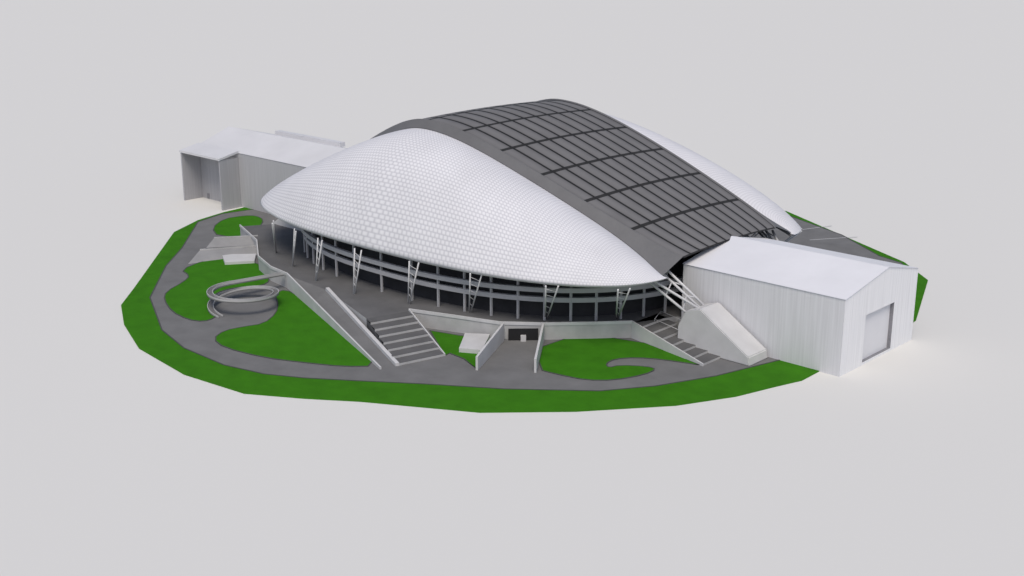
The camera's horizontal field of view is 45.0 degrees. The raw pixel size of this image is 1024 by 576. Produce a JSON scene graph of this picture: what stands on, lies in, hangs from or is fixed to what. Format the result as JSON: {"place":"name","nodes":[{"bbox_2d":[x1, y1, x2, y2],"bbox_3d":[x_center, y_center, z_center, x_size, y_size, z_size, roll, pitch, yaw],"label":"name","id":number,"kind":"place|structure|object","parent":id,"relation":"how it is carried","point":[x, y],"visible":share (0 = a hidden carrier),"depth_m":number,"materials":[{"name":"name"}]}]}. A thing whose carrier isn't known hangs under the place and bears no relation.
{"place":"outdoors","nodes":[
{"label":"outdoors","id":0,"kind":"place"},
{"bbox_2d":[239,224,631,325],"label":"parapet wall","id":1,"kind":"structure","parent":0,"point":[480,319],"depth_m":512.81,"materials":[{"name":"grey concrete"}]},
{"bbox_2d":[0,0,1023,575],"bbox_3d":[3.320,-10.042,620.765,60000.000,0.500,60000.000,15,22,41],"label":"ground","id":2,"kind":"structure","parent":0,"point":[892,128],"depth_m":529.18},
{"bbox_2d":[179,127,345,213],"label":"annex building","id":3,"kind":"structure","parent":2,"relation":"on","point":[228,168],"depth_m":743.71,"materials":[{"name":"white concrete"}]},
{"bbox_2d":[121,207,927,412],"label":"island grass","id":4,"kind":"structure","parent":2,"relation":"on","point":[149,336],"depth_m":461.19,"materials":[{"name":"green plant"}]},
{"bbox_2d":[149,209,902,390],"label":"paved paths","id":5,"kind":"structure","parent":4,"relation":"on","point":[507,364],"depth_m":488.33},
{"bbox_2d":[188,235,257,263],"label":"terrace embankments","id":6,"kind":"object","parent":5,"relation":"on","point":[217,248],"visible":0.73,"depth_m":643.82,"materials":[{"name":"concrete"}]},
{"bbox_2d":[207,272,283,317],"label":"spiral ramp","id":7,"kind":"structure","parent":5,"relation":"on","point":[214,299],"depth_m":559.42,"materials":[{"name":"concrete"}]},
{"bbox_2d":[292,277,394,368],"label":"ramp","id":8,"kind":"structure","parent":5,"relation":"on","point":[328,304],"depth_m":526.42,"materials":[{"name":"grey concrete"}]},
{"bbox_2d":[222,254,489,353],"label":"lawn plinths","id":9,"kind":"object","parent":5,"relation":"on","point":[474,343],"visible":0.85,"depth_m":510.44,"materials":[{"name":"concrete"}]},
{"bbox_2d":[287,273,444,368],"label":"ramp walls","id":10,"kind":"structure","parent":5,"relation":"on","point":[300,292],"depth_m":526.89,"materials":[{"name":"concrete"}]},
{"bbox_2d":[366,311,444,365],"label":"stairs","id":11,"kind":"structure","parent":5,"relation":"on","point":[404,337],"depth_m":504.28,"materials":[{"name":"concrete"}]},
{"bbox_2d":[164,215,699,380],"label":"lawn","id":12,"kind":"structure","parent":5,"relation":"on","point":[294,328],"depth_m":509.83,"materials":[{"name":"green plant"}]},
{"bbox_2d":[240,224,681,339],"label":"terrace","id":13,"kind":"structure","parent":5,"relation":"on","point":[366,300],"depth_m":535.10,"materials":[{"name":"grey concrete"}]},
{"bbox_2d":[300,229,682,302],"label":"stand rings","id":14,"kind":"object","parent":13,"relation":"on","point":[310,238],"visible":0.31,"depth_m":521.62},
{"bbox_2d":[316,234,702,315],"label":"bowl drum","id":15,"kind":"object","parent":13,"relation":"on","point":[536,308],"visible":0.12,"depth_m":531.84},
{"bbox_2d":[371,99,790,275],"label":"arch bands","id":16,"kind":"object","parent":15,"relation":"on","point":[661,260],"visible":0.57,"depth_m":533.62,"materials":[{"name":"grey metal"}]},
{"bbox_2d":[423,100,774,257],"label":"roof strip","id":17,"kind":"object","parent":16,"relation":"on","point":[638,183],"visible":0.76,"depth_m":559.62,"materials":[{"name":"grey metal"}]},
{"bbox_2d":[303,233,748,320],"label":"columns","id":18,"kind":"structure","parent":13,"relation":"on","point":[306,247],"depth_m":526.29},
{"bbox_2d":[272,220,801,318],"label":"support columns","id":19,"kind":"structure","parent":13,"relation":"on","point":[409,265],"depth_m":535.95,"materials":[{"name":"white metal"}]},
{"bbox_2d":[260,128,666,287],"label":"roof shell","id":20,"kind":"object","parent":19,"relation":"on","point":[429,197],"visible":1,"depth_m":528.73,"materials":[{"name":"white metal"}]},
{"bbox_2d":[604,113,800,234],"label":"roof shell","id":21,"kind":"object","parent":19,"relation":"on","point":[760,202],"visible":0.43,"depth_m":590.25,"materials":[{"name":"white metal"}]},
{"bbox_2d":[476,323,543,372],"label":"retaining walls","id":22,"kind":"structure","parent":5,"relation":"on","point":[491,346],"depth_m":491.76,"materials":[{"name":"concrete"}]},
{"bbox_2d":[274,219,766,365],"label":"arch abutments","id":23,"kind":"object","parent":5,"relation":"on","point":[719,329],"visible":0.28,"depth_m":491.90,"materials":[{"name":"white concrete"}]},
{"bbox_2d":[508,328,537,341],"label":"entrance","id":24,"kind":"object","parent":5,"relation":"on","point":[523,334],"visible":0.93,"depth_m":510.85,"materials":[{"name":"glass"}]},
{"bbox_2d":[631,321,703,365],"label":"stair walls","id":25,"kind":"structure","parent":5,"relation":"on","point":[640,333],"depth_m":502.49,"materials":[{"name":"concrete"}]},
{"bbox_2d":[636,314,719,364],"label":"stairs","id":26,"kind":"structure","parent":5,"relation":"on","point":[667,333],"depth_m":502.64,"materials":[{"name":"concrete"}]},
{"bbox_2d":[654,311,680,329],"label":"stair railing","id":27,"kind":"object","parent":26,"relation":"on","point":[664,323],"visible":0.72,"depth_m":516.35,"materials":[{"name":"white metal"}]},
{"bbox_2d":[649,230,778,312],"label":"support struts","id":28,"kind":"object","parent":5,"relation":"on","point":[761,234],"visible":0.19,"depth_m":503.49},
{"bbox_2d":[681,236,917,376],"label":"annex building","id":29,"kind":"structure","parent":2,"relation":"on","point":[838,314],"depth_m":489.20,"materials":[{"name":"white metal"}]}
]}

